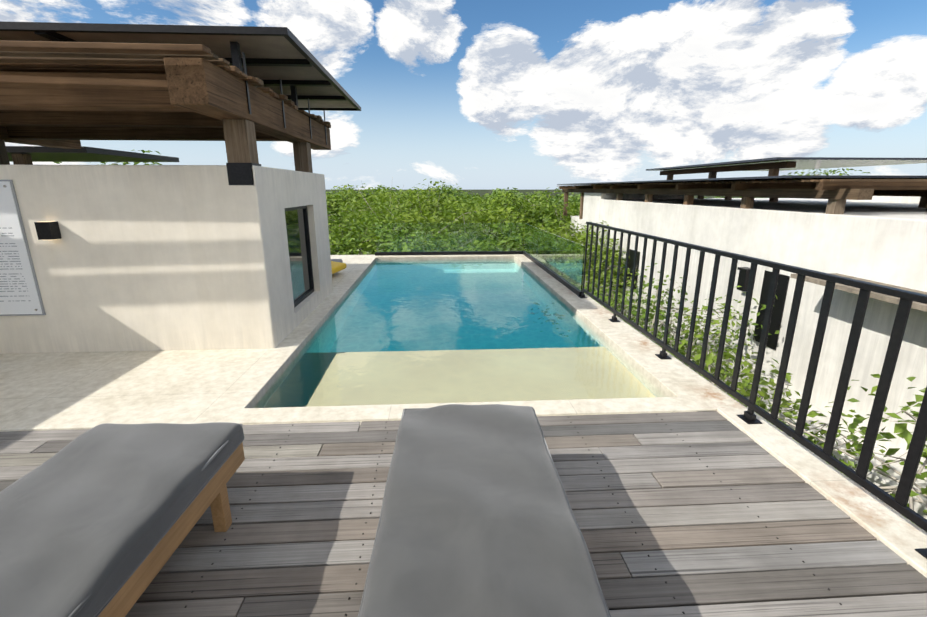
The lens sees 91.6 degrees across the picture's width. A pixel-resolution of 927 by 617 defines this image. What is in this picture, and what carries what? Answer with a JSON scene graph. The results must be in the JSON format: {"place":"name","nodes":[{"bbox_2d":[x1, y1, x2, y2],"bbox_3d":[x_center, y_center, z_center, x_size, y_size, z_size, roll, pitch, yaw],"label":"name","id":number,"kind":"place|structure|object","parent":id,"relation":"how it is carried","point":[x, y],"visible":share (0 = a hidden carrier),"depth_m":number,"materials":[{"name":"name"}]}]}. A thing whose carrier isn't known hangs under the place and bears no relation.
{"place":"outdoors","nodes":[
{"label":"outdoors","id":0,"kind":"place"},
{"bbox_2d":[11,154,32,164],"bbox_3d":[-7.920,-1.741,8.335,0.180,2.120,0.180,-1,15,-3],"label":"post","id":1,"kind":"object","parent":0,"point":[21,159],"visible":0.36,"depth_m":8.02,"materials":[{"name":"brown wood"}]},
{"bbox_2d":[6,146,178,161],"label":"roof","id":2,"kind":"structure","parent":1,"relation":"on","point":[54,154],"depth_m":8.71,"materials":[{"name":"black metal"}]},
{"bbox_2d":[0,165,332,353],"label":"room walls","id":3,"kind":"structure","parent":0,"point":[159,257],"depth_m":4.16,"materials":[{"name":"paint"}]},
{"bbox_2d":[0,180,45,315],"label":"sign","id":4,"kind":"object","parent":3,"relation":"attached to","point":[20,294],"visible":0.98,"depth_m":4.05,"materials":[{"name":"grey"}]},
{"bbox_2d":[34,221,61,239],"bbox_3d":[-3.650,-0.686,3.960,0.120,0.158,0.098,-1,15,-3],"label":"wall lamp","id":5,"kind":"object","parent":3,"relation":"attached to","point":[47,230],"visible":1,"depth_m":3.92,"materials":[{"name":"black metal"}]},
{"bbox_2d":[0,119,312,172],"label":"wooden post","id":6,"kind":"object","parent":3,"relation":"on","point":[240,140],"visible":0.75,"depth_m":3.96,"materials":[{"name":"brown wood"}]},
{"bbox_2d":[0,57,330,149],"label":"wooden beam","id":7,"kind":"structure","parent":6,"relation":"on","point":[201,85],"depth_m":3.74,"materials":[{"name":"brown wood"}]},
{"bbox_2d":[0,21,360,184],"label":"roof steel","id":8,"kind":"object","parent":3,"relation":"on","point":[239,173],"visible":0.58,"depth_m":3.94,"materials":[{"name":"black metal"}]},
{"bbox_2d":[0,40,330,140],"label":"wooden beam","id":9,"kind":"structure","parent":8,"relation":"on","point":[52,90],"depth_m":3.46,"materials":[{"name":"brown wood"}]},
{"bbox_2d":[0,31,354,107],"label":"roof panels","id":10,"kind":"object","parent":8,"relation":"on","point":[277,47],"depth_m":4.28,"materials":[{"name":"grey metal"}]},
{"bbox_2d":[284,205,313,307],"bbox_3d":[-2.025,-0.646,5.444,0.050,1.150,1.150,-1,15,-3],"label":"window","id":11,"kind":"structure","parent":3,"relation":"attached to","point":[298,236],"depth_m":5.59,"materials":[{"name":"black metal"}]},
{"bbox_2d":[54,149,869,175],"bbox_3d":[3.653,-4.027,33.199,56.857,13.765,6.676,-3,15,-10],"label":"palm","id":12,"kind":"object","parent":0,"point":[156,163],"depth_m":34.00,"materials":[{"name":"green plant"}]},
{"bbox_2d":[0,0,926,189],"label":"sky","id":13,"kind":"structure","parent":0,"point":[470,94],"materials":[{"name":"blue"}]},
{"bbox_2d":[359,404,609,616],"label":"lounger cushion","id":14,"kind":"object","parent":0,"point":[478,519],"visible":0.98,"depth_m":1.48,"materials":[{"name":"grey fabric"}]},
{"bbox_2d":[358,408,610,616],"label":"cushion piping","id":15,"kind":"object","parent":14,"relation":"attached to","point":[382,508],"visible":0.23,"depth_m":1.55,"materials":[{"name":"grey fabric"}]},
{"bbox_2d":[326,190,767,198],"bbox_3d":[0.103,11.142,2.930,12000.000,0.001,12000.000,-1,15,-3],"label":"ground","id":16,"kind":"structure","parent":0,"point":[482,192],"depth_m":1376.96,"materials":[{"name":"green plant"}]},
{"bbox_2d":[326,177,761,305],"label":"hedge","id":17,"kind":"object","parent":16,"relation":"on","point":[447,208],"depth_m":21.06,"materials":[{"name":"green plant"}]},
{"bbox_2d":[570,193,926,532],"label":"wall","id":18,"kind":"structure","parent":16,"relation":"on","point":[882,239],"depth_m":7.58,"materials":[{"name":"paint"}]},
{"bbox_2d":[626,249,789,349],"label":"windows","id":19,"kind":"structure","parent":18,"relation":"attached to","point":[779,303],"depth_m":8.39,"materials":[{"name":"grey"}]},
{"bbox_2d":[737,267,749,290],"bbox_3d":[5.598,-0.582,8.975,0.186,0.450,0.260,-1,15,-3],"label":"lantern","id":20,"kind":"object","parent":18,"relation":"in","point":[743,277],"visible":0.71,"depth_m":8.92,"materials":[{"name":"black metal"}]},
{"bbox_2d":[563,168,926,218],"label":"wooden post","id":21,"kind":"object","parent":18,"relation":"on","point":[835,206],"visible":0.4,"depth_m":9.96,"materials":[{"name":"brown wood"}]},
{"bbox_2d":[562,161,926,199],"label":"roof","id":22,"kind":"structure","parent":21,"relation":"on","point":[855,194],"depth_m":9.76,"materials":[{"name":"grey metal"}]},
{"bbox_2d":[557,157,926,184],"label":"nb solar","id":23,"kind":"object","parent":22,"relation":"on","point":[802,163],"visible":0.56,"depth_m":9.97,"materials":[{"name":"grey"}]},
{"bbox_2d":[559,179,926,189],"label":"wooden beam","id":24,"kind":"structure","parent":22,"relation":"on","point":[880,184],"depth_m":8.97,"materials":[{"name":"brown wood"}]},
{"bbox_2d":[790,273,926,311],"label":"awning","id":25,"kind":"object","parent":18,"relation":"attached to","point":[891,299],"visible":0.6,"depth_m":5.93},
{"bbox_2d":[582,247,926,528],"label":"shrubs","id":26,"kind":"object","parent":16,"relation":"on","point":[899,428],"depth_m":5.55,"materials":[{"name":"green plant"}]},
{"bbox_3d":[-6.893,6.336,2.149,18.088,9.690,19.778,-1,15,-3],"label":"building","id":27,"kind":"object","parent":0,"visible":0},
{"bbox_2d":[0,254,926,577],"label":"pool deck","id":28,"kind":"structure","parent":27,"relation":"on","point":[68,390],"depth_m":3.42,"materials":[{"name":"beige stone"}]},
{"bbox_2d":[331,259,342,262],"bbox_3d":[-2.713,-0.839,8.797,0.600,0.110,1.000,-2,15,-9],"label":"towel","id":29,"kind":"object","parent":28,"relation":"on","point":[337,260],"visible":0.12,"depth_m":9.07,"materials":[{"name":"grey fabric"}]},
{"bbox_2d":[331,261,346,273],"bbox_3d":[-2.508,-0.704,7.861,0.598,0.170,1.000,2,15,8],"label":"cushion","id":30,"kind":"object","parent":28,"relation":"on","point":[337,267],"visible":0.23,"depth_m":8.01,"materials":[{"name":"yellow fabric"}]},
{"bbox_2d":[375,223,584,295],"bbox_3d":[-0.170,-1.063,8.451,3.545,0.730,4.430,-1,15,-3],"label":"glass fence","id":31,"kind":"object","parent":28,"relation":"on","point":[559,259],"visible":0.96,"depth_m":10.49,"materials":[{"name":"clear glass"}]},
{"bbox_2d":[578,222,926,558],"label":"railing","id":32,"kind":"object","parent":28,"relation":"on","point":[898,502],"visible":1,"depth_m":2.69,"materials":[{"name":"black metal"}]},
{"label":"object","id":33,"kind":"object","parent":28,"relation":"on","visible":0},
{"bbox_2d":[0,411,926,616],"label":"deck planks","id":34,"kind":"object","parent":33,"relation":"on","point":[291,545],"visible":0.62,"depth_m":2.09,"materials":[{"name":"grey wood"}]},
{"bbox_2d":[98,442,244,616],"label":"lounger frame","id":35,"kind":"object","parent":34,"relation":"on","point":[213,494],"visible":0.06,"depth_m":1.72,"materials":[{"name":"brown wood"}]},
{"bbox_2d":[0,422,243,616],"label":"lounger cushion","id":36,"kind":"object","parent":35,"relation":"on","point":[97,511],"visible":1,"depth_m":1.58,"materials":[{"name":"grey fabric"}]},
{"bbox_2d":[68,424,244,616],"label":"cushion piping","id":37,"kind":"object","parent":36,"relation":"on","point":[77,609],"visible":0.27,"depth_m":1.69,"materials":[{"name":"grey fabric"}]},
{"bbox_2d":[184,414,841,615],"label":"deck screws","id":38,"kind":"object","parent":34,"relation":"on","point":[603,477],"visible":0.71,"depth_m":2.12,"materials":[{"name":"grey metal"}]},
{"bbox_2d":[249,411,705,424],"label":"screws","id":39,"kind":"object","parent":27,"relation":"on","point":[561,415],"visible":0.04,"depth_m":3.13,"materials":[{"name":"metal"}]},
{"bbox_2d":[254,259,666,407],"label":"pool water","id":40,"kind":"structure","parent":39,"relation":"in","point":[435,331],"depth_m":4.64,"materials":[{"name":"blue liquid"}]}
]}

